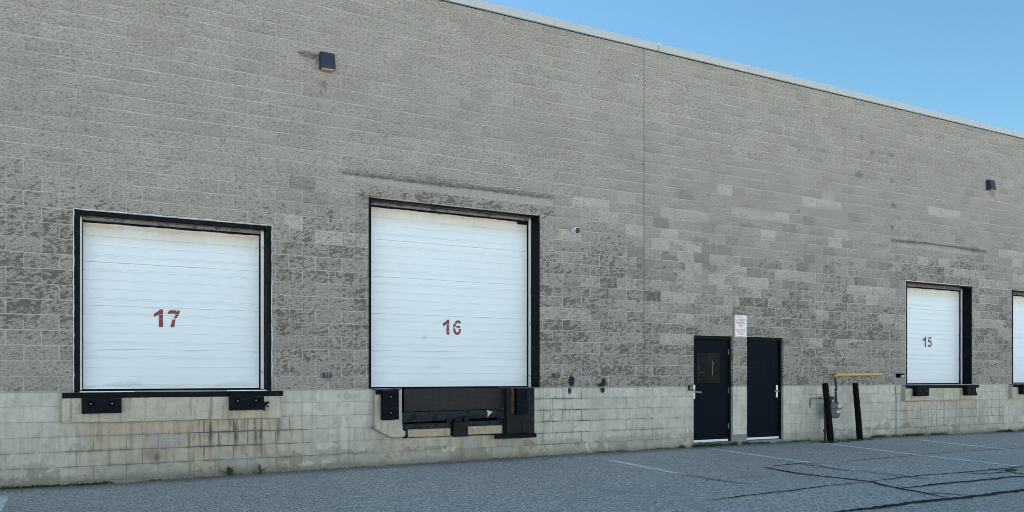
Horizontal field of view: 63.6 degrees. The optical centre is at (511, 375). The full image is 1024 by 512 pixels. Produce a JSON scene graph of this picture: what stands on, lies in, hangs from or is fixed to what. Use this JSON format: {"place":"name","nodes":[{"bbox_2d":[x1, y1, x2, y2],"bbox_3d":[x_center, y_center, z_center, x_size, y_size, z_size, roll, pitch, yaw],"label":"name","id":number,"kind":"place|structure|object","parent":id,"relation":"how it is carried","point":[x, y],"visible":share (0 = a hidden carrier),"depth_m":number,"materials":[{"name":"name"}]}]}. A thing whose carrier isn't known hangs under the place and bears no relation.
{"place":"outdoors","nodes":[
{"label":"outdoors","id":0,"kind":"place"},
{"bbox_2d":[0,431,1023,511],"bbox_3d":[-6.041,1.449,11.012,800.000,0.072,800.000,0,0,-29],"label":"parking lot","id":1,"kind":"structure","parent":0,"point":[975,472],"depth_m":10.96,"materials":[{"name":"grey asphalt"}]},
{"bbox_2d":[0,479,160,489],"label":"moss","id":2,"kind":"object","parent":1,"relation":"on","point":[46,486],"visible":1,"depth_m":10.97,"materials":[{"name":"green plant"}]},
{"bbox_2d":[220,466,236,475],"bbox_3d":[-4.119,1.386,11.985,0.232,0.147,0.135,0,0,-4],"label":"weed","id":3,"kind":"object","parent":1,"relation":"on","point":[229,470],"visible":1,"depth_m":11.97,"materials":[{"name":"green plant"}]},
{"bbox_2d":[0,0,1023,487],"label":"warehouse","id":4,"kind":"structure","parent":1,"relation":"on","point":[206,206],"depth_m":13.94,"materials":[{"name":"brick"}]},
{"bbox_2d":[81,394,121,413],"bbox_3d":[-5.525,0.383,11.115,0.482,0.255,0.111,0,0,-29],"label":"dock bumper","id":5,"kind":"object","parent":4,"relation":"attached to","point":[104,403],"visible":1,"depth_m":11.07,"materials":[{"name":"black rubber"}]},
{"bbox_2d":[73,208,272,391],"bbox_3d":[-4.803,-1.029,11.831,2.645,2.515,0.275,0,0,-29],"label":"dock door","id":6,"kind":"structure","parent":4,"relation":"in","point":[162,302],"depth_m":11.85,"materials":[{"name":"white paint"}]},
{"bbox_2d":[229,391,268,410],"bbox_3d":[-3.835,0.377,12.042,0.562,0.284,0.112,0,0,-29],"label":"dock bumper","id":7,"kind":"object","parent":4,"relation":"attached to","point":[246,400],"visible":1,"depth_m":11.98,"materials":[{"name":"black rubber"}]},
{"bbox_2d":[319,51,335,71],"bbox_3d":[-2.839,-4.830,12.687,0.228,0.268,0.135,0,0,-29],"label":"wall light","id":8,"kind":"object","parent":4,"relation":"attached to","point":[326,61],"visible":1,"depth_m":12.65,"materials":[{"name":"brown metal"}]},
{"bbox_2d":[323,372,332,377],"bbox_3d":[-2.841,-0.008,12.733,0.150,0.088,0.059,0,0,-29],"label":"wall fitting","id":9,"kind":"object","parent":4,"relation":"attached to","point":[327,374],"depth_m":12.72,"materials":[{"name":"grey metal"}]},
{"bbox_2d":[381,390,398,419],"bbox_3d":[-1.937,0.468,13.089,0.278,0.478,0.101,0,0,-29],"label":"dock bumper","id":10,"kind":"object","parent":4,"relation":"attached to","point":[389,404],"visible":1,"depth_m":13.04,"materials":[{"name":"black rubber"}]},
{"bbox_2d":[402,388,504,437],"bbox_3d":[-0.941,0.618,13.827,1.928,0.806,0.140,0,0,-29],"label":"dock leveler","id":11,"kind":"object","parent":4,"relation":"attached to","point":[434,402],"visible":0.94,"depth_m":13.81,"materials":[{"name":"paint"}]},
{"bbox_2d":[369,197,539,388],"bbox_3d":[-0.967,-1.333,13.972,3.147,3.088,0.330,0,0,-29],"label":"dock door","id":12,"kind":"structure","parent":4,"relation":"in","point":[454,296],"depth_m":14.06,"materials":[{"name":"white paint"}]},
{"bbox_2d":[515,389,527,414],"bbox_3d":[0.167,0.451,14.250,0.230,0.445,0.076,0,0,-29],"label":"dock bumper","id":13,"kind":"object","parent":4,"relation":"attached to","point":[521,408],"visible":1,"depth_m":14.21,"materials":[{"name":"black rubber"}]},
{"bbox_2d":[553,373,559,377],"bbox_3d":[0.794,-0.003,14.727,0.150,0.088,0.059,0,0,-29],"label":"wall fitting","id":14,"kind":"object","parent":4,"relation":"attached to","point":[556,375],"depth_m":14.71,"materials":[{"name":"grey metal"}]},
{"bbox_2d":[571,227,579,234],"bbox_3d":[1.158,-2.602,14.875,0.132,0.152,0.144,0,0,-29],"label":"security camera","id":15,"kind":"object","parent":4,"relation":"attached to","point":[575,230],"visible":1,"depth_m":14.83,"materials":[{"name":"white plastic"}]},
{"bbox_2d":[688,385,694,390],"bbox_3d":[3.530,0.240,16.229,0.141,0.115,0.057,0,0,-29],"label":"card reader","id":16,"kind":"object","parent":4,"relation":"attached to","point":[691,387],"visible":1,"depth_m":16.20,"materials":[{"name":"white metal"}]},
{"bbox_2d":[694,336,732,445],"bbox_3d":[3.972,0.365,16.665,1.033,2.316,0.320,0,0,-29],"label":"entry door","id":17,"kind":"structure","parent":4,"relation":"in","point":[712,356],"depth_m":16.64,"materials":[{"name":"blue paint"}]},
{"bbox_2d":[735,315,746,336],"bbox_3d":[4.674,-1.008,16.865,0.330,0.455,0.009,0,0,-29],"label":"parking sign","id":18,"kind":"object","parent":4,"relation":"attached to","point":[740,325],"visible":1,"depth_m":16.86,"materials":[{"name":"white plastic"}]},
{"bbox_2d":[747,337,783,443],"bbox_3d":[5.224,0.365,17.352,1.039,2.316,0.320,0,0,-29],"label":"entry door","id":19,"kind":"structure","parent":4,"relation":"in","point":[763,354],"depth_m":17.32,"materials":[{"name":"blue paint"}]},
{"bbox_2d":[895,385,896,433],"bbox_3d":[8.936,0.803,19.206,0.040,1.140,0.015,0,0,-29],"label":"conduit","id":20,"kind":"object","parent":4,"relation":"attached to","point":[896,409],"visible":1,"depth_m":19.20,"materials":[{"name":"metal"}]},
{"bbox_2d":[896,373,903,377],"bbox_3d":[9.037,0.001,19.215,0.160,0.095,0.119,0,0,-29],"label":"dock lamp","id":21,"kind":"object","parent":4,"relation":"attached to","point":[899,375],"visible":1,"depth_m":19.18,"materials":[{"name":"black metal"}]},
{"bbox_2d":[913,386,928,395],"bbox_3d":[9.618,0.365,19.412,0.435,0.241,0.131,0,0,-29],"label":"dock bumper","id":22,"kind":"object","parent":4,"relation":"attached to","point":[920,390],"visible":1,"depth_m":19.34,"materials":[{"name":"black rubber"}]},
{"bbox_2d":[905,280,971,384],"bbox_3d":[10.297,-1.029,20.149,2.577,2.495,0.335,0,0,-29],"label":"dock door","id":23,"kind":"structure","parent":4,"relation":"in","point":[938,317],"depth_m":20.39,"materials":[{"name":"white paint"}]},
{"bbox_2d":[962,385,977,395],"bbox_3d":[11.283,0.371,20.325,0.434,0.247,0.131,0,0,-29],"label":"dock bumper","id":24,"kind":"object","parent":4,"relation":"attached to","point":[970,390],"visible":1,"depth_m":20.25,"materials":[{"name":"black rubber"}]},
{"bbox_2d":[986,179,995,190],"bbox_3d":[12.140,-4.820,20.905,0.228,0.268,0.135,0,0,-29],"label":"wall light","id":25,"kind":"object","parent":4,"relation":"attached to","point":[990,185],"visible":1,"depth_m":20.86,"materials":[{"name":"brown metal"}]},
{"bbox_2d":[1012,290,1023,383],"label":"dock door","id":26,"kind":"structure","parent":4,"relation":"in","point":[1017,296],"depth_m":22.03,"materials":[{"name":"white paint"}]},
{"bbox_2d":[1018,385,1023,393],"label":"dock bumper","id":27,"kind":"object","parent":4,"relation":"attached to","point":[1020,389],"visible":1,"depth_m":21.35,"materials":[{"name":"black rubber"}]},
{"bbox_2d":[163,429,1023,479],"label":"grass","id":28,"kind":"structure","parent":1,"relation":"on","point":[880,436],"depth_m":16.88,"materials":[{"name":"green plant"}]},
{"bbox_2d":[822,383,833,441],"bbox_3d":[6.707,0.879,17.497,0.290,1.438,0.140,0,0,-19],"label":"timber post","id":29,"kind":"object","parent":1,"relation":"on","point":[828,414],"visible":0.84,"depth_m":17.45,"materials":[{"name":"black wood"}]},
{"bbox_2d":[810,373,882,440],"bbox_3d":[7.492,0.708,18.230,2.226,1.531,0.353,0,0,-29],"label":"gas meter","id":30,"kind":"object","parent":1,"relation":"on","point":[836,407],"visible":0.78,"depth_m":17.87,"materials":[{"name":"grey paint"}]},
{"bbox_2d":[852,383,862,439],"bbox_3d":[7.587,0.879,18.107,0.255,1.435,0.135,0,0,-15],"label":"timber post","id":31,"kind":"object","parent":1,"relation":"on","point":[858,421],"visible":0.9,"depth_m":18.06,"materials":[{"name":"black wood"}]},
{"bbox_2d":[484,0,1023,132],"label":"sky","id":32,"kind":"structure","parent":0,"point":[960,58],"materials":[{"name":"blue"}]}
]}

